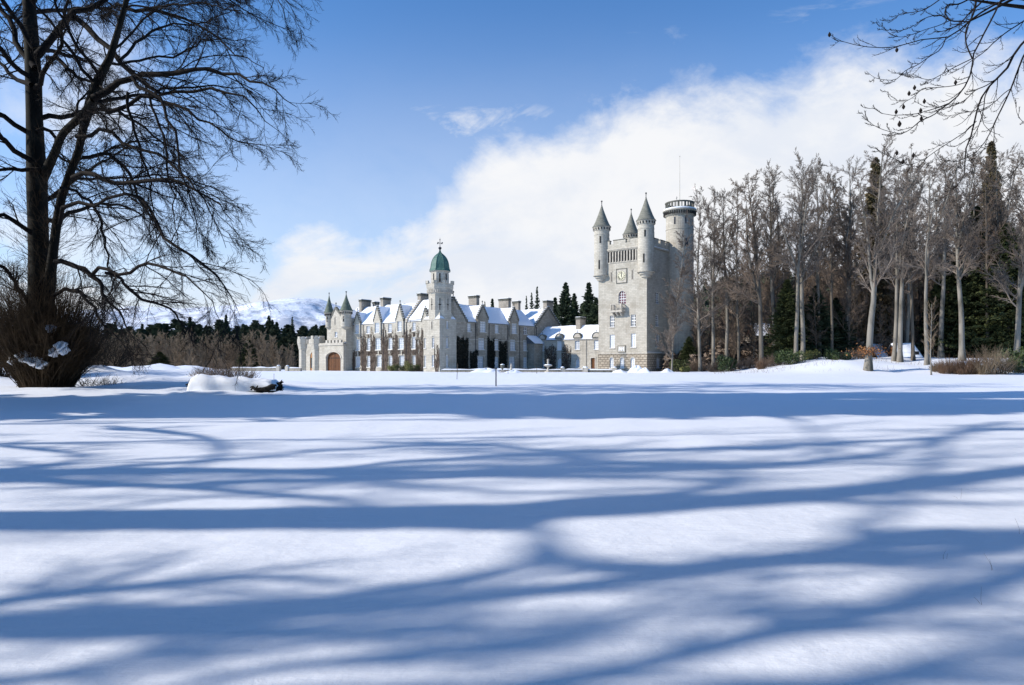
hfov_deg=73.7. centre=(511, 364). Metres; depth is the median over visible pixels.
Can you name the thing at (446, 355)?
window
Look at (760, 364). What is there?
twiggy shrub
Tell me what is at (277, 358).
larch tree
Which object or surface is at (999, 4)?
overhanging beech
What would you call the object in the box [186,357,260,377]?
twiggy shrub
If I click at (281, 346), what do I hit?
larch tree
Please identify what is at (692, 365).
twiggy shrub
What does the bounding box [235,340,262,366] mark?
spruce tree
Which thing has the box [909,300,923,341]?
broadleaf tree
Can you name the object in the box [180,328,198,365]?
larch tree
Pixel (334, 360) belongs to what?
door
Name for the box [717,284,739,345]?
broadleaf tree
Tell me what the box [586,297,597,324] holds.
fir tree
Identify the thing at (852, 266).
broadleaf tree
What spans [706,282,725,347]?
broadleaf tree
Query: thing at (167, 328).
pine tree
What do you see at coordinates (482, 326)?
window
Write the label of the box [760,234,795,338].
broadleaf tree
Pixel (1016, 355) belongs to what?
rhododendron
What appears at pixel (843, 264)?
broadleaf tree
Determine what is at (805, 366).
dead grass
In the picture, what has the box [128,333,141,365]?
larch tree
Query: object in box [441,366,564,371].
garden wall
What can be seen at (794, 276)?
broadleaf tree
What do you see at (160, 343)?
larch tree
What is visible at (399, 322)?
window
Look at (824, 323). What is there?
fir tree
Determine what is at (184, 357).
larch tree
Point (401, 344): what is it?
window
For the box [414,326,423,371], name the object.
climbing plant
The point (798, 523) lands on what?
ground
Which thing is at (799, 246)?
beech tree
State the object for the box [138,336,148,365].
larch tree
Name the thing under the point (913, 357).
broadleaf tree
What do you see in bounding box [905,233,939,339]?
broadleaf tree
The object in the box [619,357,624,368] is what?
window
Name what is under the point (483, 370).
snow heap
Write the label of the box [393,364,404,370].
evergreen bush
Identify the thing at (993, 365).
twiggy shrub
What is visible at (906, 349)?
cottage
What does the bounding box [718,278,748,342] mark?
broadleaf tree
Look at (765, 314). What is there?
broadleaf tree
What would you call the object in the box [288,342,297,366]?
larch tree
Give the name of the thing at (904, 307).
broadleaf tree
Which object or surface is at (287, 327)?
pine tree
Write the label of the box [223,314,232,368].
fir tree
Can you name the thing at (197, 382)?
fallen log
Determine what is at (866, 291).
broadleaf tree
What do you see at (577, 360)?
window
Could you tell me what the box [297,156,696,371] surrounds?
castle
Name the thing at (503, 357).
climbing plant
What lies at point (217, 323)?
pine tree
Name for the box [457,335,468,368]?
climbing plant
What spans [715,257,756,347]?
broadleaf tree
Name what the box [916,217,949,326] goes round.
broadleaf tree
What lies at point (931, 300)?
fir tree
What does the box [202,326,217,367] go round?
pine tree
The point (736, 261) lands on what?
broadleaf tree
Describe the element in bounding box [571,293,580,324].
fir tree
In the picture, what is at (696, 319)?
broadleaf tree
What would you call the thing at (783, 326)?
spruce tree
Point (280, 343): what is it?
fir tree
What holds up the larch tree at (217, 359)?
on the ground at (798, 523)
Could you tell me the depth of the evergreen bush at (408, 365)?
119.47 m
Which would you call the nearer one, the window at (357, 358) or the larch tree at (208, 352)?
the window at (357, 358)
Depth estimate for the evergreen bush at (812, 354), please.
107.50 m
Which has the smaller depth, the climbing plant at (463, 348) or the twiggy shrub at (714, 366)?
the twiggy shrub at (714, 366)
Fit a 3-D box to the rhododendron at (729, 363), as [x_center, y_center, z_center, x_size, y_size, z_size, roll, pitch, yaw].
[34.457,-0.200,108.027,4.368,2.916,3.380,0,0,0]
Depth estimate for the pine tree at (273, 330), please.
184.05 m
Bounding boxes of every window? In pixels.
[354,324,358,333]
[355,339,359,350]
[355,357,359,367]
[374,323,379,333]
[375,338,380,350]
[376,354,381,367]
[388,338,391,349]
[397,321,401,331]
[398,338,403,349]
[398,354,404,366]
[411,322,415,331]
[411,337,415,349]
[445,354,449,367]
[477,355,484,367]
[478,338,484,350]
[480,321,486,332]
[494,339,498,350]
[495,357,497,367]
[509,356,515,368]
[510,340,515,350]
[512,323,517,334]
[523,327,527,334]
[523,340,527,351]
[523,357,527,368]
[556,341,561,350]
[557,358,561,367]
[574,340,579,349]
[575,358,579,367]
[593,340,597,350]
[609,316,614,327]
[609,335,614,348]
[609,357,613,368]
[618,290,626,303]
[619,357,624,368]
[630,314,635,326]
[630,333,635,347]
[630,357,634,368]
[656,357,659,368]
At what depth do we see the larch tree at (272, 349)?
173.58 m
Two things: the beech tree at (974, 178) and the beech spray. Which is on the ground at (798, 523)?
the beech tree at (974, 178)
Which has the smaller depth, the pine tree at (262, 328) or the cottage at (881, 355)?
the cottage at (881, 355)
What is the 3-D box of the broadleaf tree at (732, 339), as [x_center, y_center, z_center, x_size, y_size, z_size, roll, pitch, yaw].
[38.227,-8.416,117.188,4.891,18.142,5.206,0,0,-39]
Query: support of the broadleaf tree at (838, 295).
on the ground at (798, 523)
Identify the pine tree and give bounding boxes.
[103,323,117,341]
[122,326,135,366]
[128,328,147,353]
[135,329,149,349]
[145,324,153,333]
[147,323,168,347]
[161,323,171,341]
[166,332,181,353]
[168,319,178,331]
[173,320,194,365]
[188,323,198,334]
[193,324,204,351]
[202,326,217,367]
[213,319,231,367]
[215,326,233,353]
[231,326,240,353]
[235,325,248,352]
[240,328,260,351]
[250,320,259,333]
[255,325,269,353]
[263,321,276,340]
[265,326,281,365]
[278,324,296,337]
[283,334,293,346]
[283,337,298,361]
[296,326,309,336]
[308,330,316,336]
[321,328,326,339]
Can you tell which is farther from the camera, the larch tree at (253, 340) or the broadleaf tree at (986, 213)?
the larch tree at (253, 340)
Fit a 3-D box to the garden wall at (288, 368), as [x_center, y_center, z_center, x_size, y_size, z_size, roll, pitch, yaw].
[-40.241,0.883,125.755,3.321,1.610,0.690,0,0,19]
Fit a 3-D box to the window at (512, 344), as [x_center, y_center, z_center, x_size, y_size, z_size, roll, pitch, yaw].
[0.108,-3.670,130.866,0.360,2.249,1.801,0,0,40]
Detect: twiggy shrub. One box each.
[0,282,82,377]
[75,373,126,386]
[87,322,141,365]
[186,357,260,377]
[686,358,706,370]
[706,359,725,371]
[736,355,757,368]
[753,354,769,369]
[764,354,787,366]
[839,350,864,359]
[928,359,943,371]
[932,354,964,373]
[948,352,988,374]
[965,345,1021,374]
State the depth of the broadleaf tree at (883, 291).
124.14 m
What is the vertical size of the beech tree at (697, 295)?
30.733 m
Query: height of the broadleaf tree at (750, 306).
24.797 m
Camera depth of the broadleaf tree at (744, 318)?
147.11 m
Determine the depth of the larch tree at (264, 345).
160.94 m
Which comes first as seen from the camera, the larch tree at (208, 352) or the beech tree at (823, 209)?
the beech tree at (823, 209)
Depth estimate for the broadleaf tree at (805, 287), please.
137.58 m
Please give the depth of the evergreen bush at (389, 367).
122.54 m
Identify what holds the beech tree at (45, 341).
on the ground at (798, 523)
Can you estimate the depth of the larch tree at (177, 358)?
161.21 m
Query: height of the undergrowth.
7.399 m
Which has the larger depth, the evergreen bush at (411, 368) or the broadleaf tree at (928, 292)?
the broadleaf tree at (928, 292)
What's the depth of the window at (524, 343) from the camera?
133.91 m
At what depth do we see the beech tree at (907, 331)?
116.46 m
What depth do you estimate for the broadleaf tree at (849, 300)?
115.30 m
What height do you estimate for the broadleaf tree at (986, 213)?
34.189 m
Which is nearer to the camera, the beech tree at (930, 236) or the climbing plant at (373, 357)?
the beech tree at (930, 236)
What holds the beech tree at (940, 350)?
on the ground at (798, 523)
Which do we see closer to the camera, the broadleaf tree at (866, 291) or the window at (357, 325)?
the broadleaf tree at (866, 291)
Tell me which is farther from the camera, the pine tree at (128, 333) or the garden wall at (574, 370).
the pine tree at (128, 333)
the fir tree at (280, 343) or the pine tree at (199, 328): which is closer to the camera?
the fir tree at (280, 343)
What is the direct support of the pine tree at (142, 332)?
on the ground at (798, 523)
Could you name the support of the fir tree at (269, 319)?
on the ground at (798, 523)
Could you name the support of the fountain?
on the ground at (798, 523)
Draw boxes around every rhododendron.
[716,354,742,370]
[773,349,806,364]
[823,347,851,359]
[994,346,1023,372]
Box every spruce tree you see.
[146,352,174,365]
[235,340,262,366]
[678,336,697,366]
[758,279,816,359]
[843,157,910,343]
[914,256,992,357]
[928,206,1023,356]
[953,222,1023,356]
[981,141,1005,245]
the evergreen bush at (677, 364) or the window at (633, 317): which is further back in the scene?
the window at (633, 317)
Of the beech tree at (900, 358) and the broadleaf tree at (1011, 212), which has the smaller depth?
the beech tree at (900, 358)
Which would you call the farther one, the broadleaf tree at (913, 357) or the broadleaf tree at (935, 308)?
the broadleaf tree at (935, 308)
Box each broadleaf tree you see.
[691,296,715,356]
[692,326,703,361]
[694,287,707,347]
[701,290,721,348]
[704,297,719,345]
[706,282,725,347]
[713,175,762,369]
[714,278,731,344]
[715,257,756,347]
[715,294,731,343]
[716,168,785,367]
[717,268,750,348]
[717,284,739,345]
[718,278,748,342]
[724,316,736,354]
[728,318,736,357]
[734,260,757,342]
[735,247,763,340]
[740,226,799,336]
[741,258,765,357]
[742,256,769,337]
[743,305,766,354]
[756,230,799,334]
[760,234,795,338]
[763,230,796,323]
[768,254,804,322]
[776,224,812,320]
[792,226,825,311]
[804,226,840,311]
[804,243,829,313]
[804,276,827,348]
[812,170,849,349]
[820,209,866,329]
[823,219,868,351]
[823,237,853,311]
[829,222,864,322]
[833,205,860,320]
[835,192,876,338]
[851,290,874,341]
[862,192,931,342]
[867,235,893,327]
[874,301,889,354]
[882,166,935,360]
[883,232,923,327]
[886,295,907,341]
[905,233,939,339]
[905,243,936,333]
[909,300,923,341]
[914,217,935,323]
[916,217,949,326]
[928,294,939,356]
[964,154,1007,357]
[995,200,1023,235]
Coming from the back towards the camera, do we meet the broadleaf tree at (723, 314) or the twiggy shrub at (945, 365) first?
the broadleaf tree at (723, 314)
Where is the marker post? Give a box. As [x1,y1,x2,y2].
[495,368,496,385]
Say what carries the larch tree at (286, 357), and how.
on the ground at (798, 523)
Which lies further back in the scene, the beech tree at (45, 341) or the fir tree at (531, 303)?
the fir tree at (531, 303)
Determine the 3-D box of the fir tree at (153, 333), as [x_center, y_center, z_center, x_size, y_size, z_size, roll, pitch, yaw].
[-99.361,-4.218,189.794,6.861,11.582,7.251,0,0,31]
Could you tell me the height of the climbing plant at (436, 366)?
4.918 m
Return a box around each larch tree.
[114,338,123,366]
[123,330,133,366]
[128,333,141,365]
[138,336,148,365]
[144,335,156,362]
[145,334,157,365]
[154,330,164,356]
[157,334,163,352]
[157,335,169,358]
[162,330,170,360]
[162,343,170,363]
[167,335,176,364]
[170,339,182,365]
[173,333,190,364]
[174,332,183,361]
[175,335,188,365]
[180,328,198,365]
[181,333,201,365]
[196,336,207,366]
[201,333,211,366]
[203,336,212,367]
[208,340,215,366]
[210,330,224,369]
[215,342,225,367]
[217,334,229,369]
[225,334,234,365]
[229,343,235,367]
[233,340,240,364]
[244,329,257,360]
[245,340,255,366]
[256,329,268,366]
[256,334,262,365]
[259,336,268,366]
[259,341,271,366]
[265,334,276,366]
[268,336,278,365]
[269,335,280,365]
[274,349,281,366]
[275,345,283,365]
[285,347,293,365]
[286,351,293,366]
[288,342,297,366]
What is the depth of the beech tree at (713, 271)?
114.92 m
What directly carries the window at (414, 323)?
in the castle
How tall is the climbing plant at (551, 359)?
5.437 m
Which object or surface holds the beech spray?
attached to the beech tree at (877, 257)
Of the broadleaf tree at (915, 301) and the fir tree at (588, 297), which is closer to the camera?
the broadleaf tree at (915, 301)
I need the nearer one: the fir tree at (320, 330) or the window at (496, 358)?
the window at (496, 358)
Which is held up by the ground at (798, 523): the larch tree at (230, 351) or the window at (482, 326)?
the larch tree at (230, 351)
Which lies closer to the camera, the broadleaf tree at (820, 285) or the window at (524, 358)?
the broadleaf tree at (820, 285)
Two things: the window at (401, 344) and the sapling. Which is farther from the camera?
the window at (401, 344)
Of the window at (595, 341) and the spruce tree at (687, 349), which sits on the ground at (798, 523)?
the spruce tree at (687, 349)
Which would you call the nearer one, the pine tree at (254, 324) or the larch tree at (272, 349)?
the larch tree at (272, 349)
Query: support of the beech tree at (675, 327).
on the ground at (798, 523)
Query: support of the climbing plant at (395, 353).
attached to the castle
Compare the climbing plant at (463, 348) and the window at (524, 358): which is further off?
the window at (524, 358)
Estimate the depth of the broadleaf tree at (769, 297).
118.59 m
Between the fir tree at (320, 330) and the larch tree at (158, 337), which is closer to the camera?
the larch tree at (158, 337)
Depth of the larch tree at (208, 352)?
169.81 m
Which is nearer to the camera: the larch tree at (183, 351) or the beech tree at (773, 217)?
the beech tree at (773, 217)
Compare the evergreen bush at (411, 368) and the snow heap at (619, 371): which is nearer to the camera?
the snow heap at (619, 371)
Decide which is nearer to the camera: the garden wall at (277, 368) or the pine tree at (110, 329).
the garden wall at (277, 368)
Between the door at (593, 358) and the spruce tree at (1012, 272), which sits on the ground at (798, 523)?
the spruce tree at (1012, 272)
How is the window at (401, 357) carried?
in the castle
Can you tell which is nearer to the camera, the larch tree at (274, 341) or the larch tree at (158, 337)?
the larch tree at (274, 341)
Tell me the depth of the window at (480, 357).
123.94 m
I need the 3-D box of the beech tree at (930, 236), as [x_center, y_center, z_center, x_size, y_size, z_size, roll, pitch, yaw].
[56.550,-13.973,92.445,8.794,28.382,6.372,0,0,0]
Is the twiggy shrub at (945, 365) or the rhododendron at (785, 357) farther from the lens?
the rhododendron at (785, 357)
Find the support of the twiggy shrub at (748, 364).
on the ground at (798, 523)
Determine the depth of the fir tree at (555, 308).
175.58 m
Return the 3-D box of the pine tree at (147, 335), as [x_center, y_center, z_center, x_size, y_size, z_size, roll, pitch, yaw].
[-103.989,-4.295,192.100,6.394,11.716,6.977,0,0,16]
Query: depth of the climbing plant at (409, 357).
120.76 m
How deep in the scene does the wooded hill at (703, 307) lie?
378.56 m
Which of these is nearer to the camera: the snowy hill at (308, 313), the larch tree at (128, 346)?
the larch tree at (128, 346)
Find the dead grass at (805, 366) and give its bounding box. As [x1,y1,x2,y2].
[714,357,919,372]
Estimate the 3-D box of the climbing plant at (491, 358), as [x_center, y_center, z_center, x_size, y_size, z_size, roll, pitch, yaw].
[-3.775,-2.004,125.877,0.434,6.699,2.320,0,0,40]
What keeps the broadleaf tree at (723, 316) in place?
on the ground at (798, 523)
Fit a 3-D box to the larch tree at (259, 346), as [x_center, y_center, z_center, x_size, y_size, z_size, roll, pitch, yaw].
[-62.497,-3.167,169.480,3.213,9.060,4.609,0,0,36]
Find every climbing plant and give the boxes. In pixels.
[352,350,356,370]
[358,331,367,370]
[368,331,376,370]
[379,324,389,370]
[390,328,399,370]
[402,322,413,369]
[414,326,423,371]
[434,345,438,371]
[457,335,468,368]
[470,350,478,368]
[487,336,495,368]
[499,339,506,367]
[544,344,556,368]
[561,344,570,368]
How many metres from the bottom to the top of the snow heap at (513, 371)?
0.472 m
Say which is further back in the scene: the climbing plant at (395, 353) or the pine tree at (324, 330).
the pine tree at (324, 330)
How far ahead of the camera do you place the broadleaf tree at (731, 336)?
121.75 m
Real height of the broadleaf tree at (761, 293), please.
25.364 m
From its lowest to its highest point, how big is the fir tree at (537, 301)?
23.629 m
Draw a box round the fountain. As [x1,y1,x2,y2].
[544,359,551,371]
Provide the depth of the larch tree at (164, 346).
168.46 m
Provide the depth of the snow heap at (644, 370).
102.70 m
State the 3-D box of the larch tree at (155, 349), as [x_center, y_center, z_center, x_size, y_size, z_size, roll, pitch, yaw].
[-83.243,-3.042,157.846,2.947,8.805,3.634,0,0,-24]
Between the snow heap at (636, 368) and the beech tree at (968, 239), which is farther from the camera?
the snow heap at (636, 368)
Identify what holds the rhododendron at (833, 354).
on the ground at (798, 523)
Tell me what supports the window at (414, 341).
in the castle
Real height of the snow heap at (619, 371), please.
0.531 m
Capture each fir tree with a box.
[147,329,158,359]
[194,333,207,365]
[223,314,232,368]
[262,315,270,366]
[267,340,298,368]
[279,328,286,340]
[287,326,298,366]
[289,317,294,333]
[314,324,318,335]
[318,326,323,335]
[530,292,533,308]
[534,287,540,308]
[553,297,559,316]
[555,282,576,325]
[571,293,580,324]
[578,282,594,323]
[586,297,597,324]
[798,285,843,356]
[824,297,863,355]
[909,279,940,353]
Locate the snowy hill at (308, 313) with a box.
[71,298,340,332]
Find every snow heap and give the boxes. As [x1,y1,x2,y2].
[470,368,491,372]
[485,369,500,372]
[504,370,523,372]
[612,369,627,372]
[628,365,641,372]
[637,368,650,372]
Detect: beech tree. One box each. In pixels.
[0,0,338,389]
[650,230,696,370]
[672,184,739,371]
[678,187,738,368]
[693,186,744,357]
[732,159,790,360]
[766,149,834,362]
[779,156,838,360]
[792,153,845,355]
[823,156,867,351]
[849,130,933,370]
[872,160,922,361]
[880,151,940,342]
[883,143,938,361]
[893,153,967,364]
[919,155,991,357]
[924,140,998,360]
[944,144,996,357]
[968,143,1023,268]
[977,145,1023,353]
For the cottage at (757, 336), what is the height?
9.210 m
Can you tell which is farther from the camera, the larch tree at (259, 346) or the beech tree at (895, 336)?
the larch tree at (259, 346)
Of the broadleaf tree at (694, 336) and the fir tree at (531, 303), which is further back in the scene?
the fir tree at (531, 303)
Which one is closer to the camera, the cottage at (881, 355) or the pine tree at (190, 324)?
the cottage at (881, 355)
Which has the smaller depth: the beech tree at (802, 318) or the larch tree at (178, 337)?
the beech tree at (802, 318)
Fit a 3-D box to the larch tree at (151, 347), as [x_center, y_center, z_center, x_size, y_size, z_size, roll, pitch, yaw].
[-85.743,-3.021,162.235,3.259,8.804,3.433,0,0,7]
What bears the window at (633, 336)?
in the castle
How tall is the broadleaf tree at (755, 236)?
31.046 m
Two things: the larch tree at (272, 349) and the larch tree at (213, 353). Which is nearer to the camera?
the larch tree at (213, 353)
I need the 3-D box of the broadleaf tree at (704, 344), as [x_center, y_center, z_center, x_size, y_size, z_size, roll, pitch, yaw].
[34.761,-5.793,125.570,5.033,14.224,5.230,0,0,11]
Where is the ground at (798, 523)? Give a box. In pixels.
[0,357,1023,684]
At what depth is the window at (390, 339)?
124.21 m
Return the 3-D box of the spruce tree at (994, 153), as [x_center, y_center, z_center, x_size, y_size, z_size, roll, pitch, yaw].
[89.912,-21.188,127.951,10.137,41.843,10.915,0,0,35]
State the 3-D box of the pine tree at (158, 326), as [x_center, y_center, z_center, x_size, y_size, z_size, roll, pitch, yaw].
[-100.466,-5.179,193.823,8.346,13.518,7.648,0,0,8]
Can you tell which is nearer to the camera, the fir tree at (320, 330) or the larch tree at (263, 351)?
the larch tree at (263, 351)
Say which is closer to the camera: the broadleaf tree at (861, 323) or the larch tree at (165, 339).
the broadleaf tree at (861, 323)
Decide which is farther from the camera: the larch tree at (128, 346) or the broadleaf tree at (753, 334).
the larch tree at (128, 346)
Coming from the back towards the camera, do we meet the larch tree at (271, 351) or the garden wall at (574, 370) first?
the larch tree at (271, 351)
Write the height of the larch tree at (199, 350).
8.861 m
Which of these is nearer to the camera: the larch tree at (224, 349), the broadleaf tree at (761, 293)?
the broadleaf tree at (761, 293)
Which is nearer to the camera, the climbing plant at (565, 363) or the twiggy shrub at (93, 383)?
the twiggy shrub at (93, 383)
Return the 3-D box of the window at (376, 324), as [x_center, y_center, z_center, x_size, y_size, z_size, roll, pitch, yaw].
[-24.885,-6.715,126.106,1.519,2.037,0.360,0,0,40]
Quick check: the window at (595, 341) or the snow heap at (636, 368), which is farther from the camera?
the window at (595, 341)
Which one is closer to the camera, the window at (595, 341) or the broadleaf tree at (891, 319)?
the broadleaf tree at (891, 319)
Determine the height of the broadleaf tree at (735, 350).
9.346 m
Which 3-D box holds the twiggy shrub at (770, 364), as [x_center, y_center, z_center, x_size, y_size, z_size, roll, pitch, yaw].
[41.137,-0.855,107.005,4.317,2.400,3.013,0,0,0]
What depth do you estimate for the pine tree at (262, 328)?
194.17 m
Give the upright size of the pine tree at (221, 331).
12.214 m
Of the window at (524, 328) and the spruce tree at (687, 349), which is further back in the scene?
the window at (524, 328)
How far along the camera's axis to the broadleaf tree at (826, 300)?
130.80 m
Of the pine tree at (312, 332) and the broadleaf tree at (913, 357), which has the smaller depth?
the broadleaf tree at (913, 357)
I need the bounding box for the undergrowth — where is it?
[662,332,971,370]
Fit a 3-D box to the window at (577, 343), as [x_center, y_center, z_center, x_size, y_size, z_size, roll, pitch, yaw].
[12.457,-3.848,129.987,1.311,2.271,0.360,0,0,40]
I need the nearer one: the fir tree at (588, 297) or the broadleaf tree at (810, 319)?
the broadleaf tree at (810, 319)
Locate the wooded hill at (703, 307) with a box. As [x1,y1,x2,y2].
[699,267,935,342]
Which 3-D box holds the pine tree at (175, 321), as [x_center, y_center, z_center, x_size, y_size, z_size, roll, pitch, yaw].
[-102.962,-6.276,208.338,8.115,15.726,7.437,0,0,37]
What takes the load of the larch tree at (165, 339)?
on the ground at (798, 523)
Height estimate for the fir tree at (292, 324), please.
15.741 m
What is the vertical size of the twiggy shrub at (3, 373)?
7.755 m
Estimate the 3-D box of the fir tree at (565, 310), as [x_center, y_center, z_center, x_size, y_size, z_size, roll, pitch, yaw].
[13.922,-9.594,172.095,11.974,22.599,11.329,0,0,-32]
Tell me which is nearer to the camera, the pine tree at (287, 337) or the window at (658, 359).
the window at (658, 359)
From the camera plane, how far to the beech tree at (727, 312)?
117.51 m
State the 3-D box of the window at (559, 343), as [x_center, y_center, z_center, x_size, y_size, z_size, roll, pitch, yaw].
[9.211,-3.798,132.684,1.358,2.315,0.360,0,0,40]
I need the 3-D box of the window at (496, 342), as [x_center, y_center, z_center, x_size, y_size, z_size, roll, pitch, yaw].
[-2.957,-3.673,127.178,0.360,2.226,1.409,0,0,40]
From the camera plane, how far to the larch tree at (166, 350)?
158.87 m
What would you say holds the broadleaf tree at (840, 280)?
on the ground at (798, 523)
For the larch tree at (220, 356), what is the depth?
160.63 m
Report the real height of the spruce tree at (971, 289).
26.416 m
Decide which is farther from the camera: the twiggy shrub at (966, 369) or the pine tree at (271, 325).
the pine tree at (271, 325)
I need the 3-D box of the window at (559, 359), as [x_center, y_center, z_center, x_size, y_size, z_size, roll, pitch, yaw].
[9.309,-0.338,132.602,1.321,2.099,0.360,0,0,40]
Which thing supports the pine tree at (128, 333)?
on the ground at (798, 523)
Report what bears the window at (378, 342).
in the castle
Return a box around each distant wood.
[694,254,941,344]
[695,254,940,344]
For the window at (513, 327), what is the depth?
130.90 m
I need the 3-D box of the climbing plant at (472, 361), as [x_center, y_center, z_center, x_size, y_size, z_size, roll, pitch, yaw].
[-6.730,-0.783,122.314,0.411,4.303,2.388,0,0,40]
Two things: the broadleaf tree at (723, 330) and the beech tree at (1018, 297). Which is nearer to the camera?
the beech tree at (1018, 297)
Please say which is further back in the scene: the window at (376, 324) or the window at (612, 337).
the window at (376, 324)
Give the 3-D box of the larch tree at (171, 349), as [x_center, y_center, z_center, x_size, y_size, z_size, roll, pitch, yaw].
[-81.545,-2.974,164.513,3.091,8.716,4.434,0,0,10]
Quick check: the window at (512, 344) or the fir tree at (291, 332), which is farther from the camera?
the fir tree at (291, 332)
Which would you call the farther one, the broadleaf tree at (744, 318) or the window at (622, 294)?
the broadleaf tree at (744, 318)
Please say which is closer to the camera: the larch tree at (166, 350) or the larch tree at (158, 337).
the larch tree at (166, 350)
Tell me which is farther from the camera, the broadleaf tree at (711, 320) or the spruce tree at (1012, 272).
the broadleaf tree at (711, 320)
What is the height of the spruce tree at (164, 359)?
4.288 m
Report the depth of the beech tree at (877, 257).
86.08 m
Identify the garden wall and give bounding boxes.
[231,365,280,370]
[285,365,301,370]
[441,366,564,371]
[565,366,585,371]
[584,367,616,371]
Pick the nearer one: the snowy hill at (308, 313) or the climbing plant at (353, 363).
the climbing plant at (353, 363)
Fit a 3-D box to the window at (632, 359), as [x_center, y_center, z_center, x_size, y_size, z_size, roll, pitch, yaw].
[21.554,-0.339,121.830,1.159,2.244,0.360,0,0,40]
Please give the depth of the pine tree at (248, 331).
183.59 m
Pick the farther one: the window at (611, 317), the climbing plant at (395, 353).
the window at (611, 317)
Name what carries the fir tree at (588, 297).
on the ground at (798, 523)
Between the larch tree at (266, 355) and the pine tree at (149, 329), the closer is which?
the larch tree at (266, 355)
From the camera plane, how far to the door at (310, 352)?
136.42 m
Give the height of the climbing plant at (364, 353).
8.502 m
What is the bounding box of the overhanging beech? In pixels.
[828,0,1023,206]
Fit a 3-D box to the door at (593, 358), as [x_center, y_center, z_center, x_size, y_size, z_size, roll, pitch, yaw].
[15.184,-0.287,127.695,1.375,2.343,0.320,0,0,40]
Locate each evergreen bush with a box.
[386,364,393,370]
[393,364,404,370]
[400,360,414,370]
[408,364,420,371]
[669,358,689,371]
[679,366,690,371]
[799,350,821,359]
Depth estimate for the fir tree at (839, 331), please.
116.67 m
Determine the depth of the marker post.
46.98 m
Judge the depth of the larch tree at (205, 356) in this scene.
164.83 m
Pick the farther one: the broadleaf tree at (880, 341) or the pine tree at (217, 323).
the pine tree at (217, 323)
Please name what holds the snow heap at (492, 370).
on the ground at (798, 523)
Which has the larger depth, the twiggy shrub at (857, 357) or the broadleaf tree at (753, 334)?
the broadleaf tree at (753, 334)
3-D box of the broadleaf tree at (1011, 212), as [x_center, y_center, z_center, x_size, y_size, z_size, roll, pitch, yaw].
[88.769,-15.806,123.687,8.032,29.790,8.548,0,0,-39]
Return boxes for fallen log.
[185,374,283,392]
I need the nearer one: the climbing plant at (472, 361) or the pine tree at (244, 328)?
the climbing plant at (472, 361)
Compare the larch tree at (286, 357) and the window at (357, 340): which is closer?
the window at (357, 340)
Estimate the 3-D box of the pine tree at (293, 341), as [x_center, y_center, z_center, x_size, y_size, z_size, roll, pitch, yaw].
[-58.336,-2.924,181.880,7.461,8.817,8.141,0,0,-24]
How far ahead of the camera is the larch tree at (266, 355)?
160.67 m
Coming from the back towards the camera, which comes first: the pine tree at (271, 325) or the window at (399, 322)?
the pine tree at (271, 325)
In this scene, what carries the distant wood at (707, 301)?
on the wooded hill at (703, 307)
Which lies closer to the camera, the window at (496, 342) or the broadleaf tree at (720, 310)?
the window at (496, 342)
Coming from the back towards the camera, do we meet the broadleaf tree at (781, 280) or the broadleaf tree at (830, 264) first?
the broadleaf tree at (781, 280)
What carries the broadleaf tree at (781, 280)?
on the ground at (798, 523)
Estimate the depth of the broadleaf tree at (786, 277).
133.29 m
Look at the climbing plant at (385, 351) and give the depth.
124.90 m
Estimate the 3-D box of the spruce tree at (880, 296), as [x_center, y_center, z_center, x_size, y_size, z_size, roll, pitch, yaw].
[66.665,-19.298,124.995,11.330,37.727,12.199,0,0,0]
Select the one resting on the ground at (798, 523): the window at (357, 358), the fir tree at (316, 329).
the fir tree at (316, 329)
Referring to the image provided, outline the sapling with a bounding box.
[922,296,937,374]
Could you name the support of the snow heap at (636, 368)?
on the ground at (798, 523)
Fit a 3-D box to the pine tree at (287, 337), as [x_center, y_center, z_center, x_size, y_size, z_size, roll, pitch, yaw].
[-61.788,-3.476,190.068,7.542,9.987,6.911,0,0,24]
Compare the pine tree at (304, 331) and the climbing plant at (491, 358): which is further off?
the pine tree at (304, 331)
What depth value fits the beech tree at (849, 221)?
117.12 m
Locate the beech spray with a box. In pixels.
[841,343,900,358]
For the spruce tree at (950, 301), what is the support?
on the ground at (798, 523)
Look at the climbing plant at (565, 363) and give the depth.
131.49 m
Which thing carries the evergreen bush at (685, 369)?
on the ground at (798, 523)
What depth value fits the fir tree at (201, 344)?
184.94 m
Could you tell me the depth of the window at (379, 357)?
126.14 m
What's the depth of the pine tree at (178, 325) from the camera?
191.62 m
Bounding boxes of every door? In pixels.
[310,352,311,370]
[328,352,340,370]
[590,357,595,368]
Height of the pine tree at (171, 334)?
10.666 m
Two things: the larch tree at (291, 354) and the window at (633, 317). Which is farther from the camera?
the larch tree at (291, 354)
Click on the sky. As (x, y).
(498, 132)
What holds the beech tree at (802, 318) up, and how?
on the ground at (798, 523)
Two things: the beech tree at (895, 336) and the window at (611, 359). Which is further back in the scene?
the window at (611, 359)
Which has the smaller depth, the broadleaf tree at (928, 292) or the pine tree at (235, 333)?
the broadleaf tree at (928, 292)
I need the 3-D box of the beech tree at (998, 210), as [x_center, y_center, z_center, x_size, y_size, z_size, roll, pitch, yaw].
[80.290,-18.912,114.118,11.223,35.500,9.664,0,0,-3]
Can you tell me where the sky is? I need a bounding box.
[0,0,1023,317]
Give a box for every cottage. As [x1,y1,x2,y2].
[745,323,769,342]
[872,344,887,357]
[886,343,922,356]
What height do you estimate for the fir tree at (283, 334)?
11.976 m
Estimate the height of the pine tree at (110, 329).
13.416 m
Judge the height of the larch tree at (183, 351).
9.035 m
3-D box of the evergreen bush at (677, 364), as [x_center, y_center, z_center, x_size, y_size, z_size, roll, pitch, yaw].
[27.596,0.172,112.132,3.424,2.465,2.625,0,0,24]

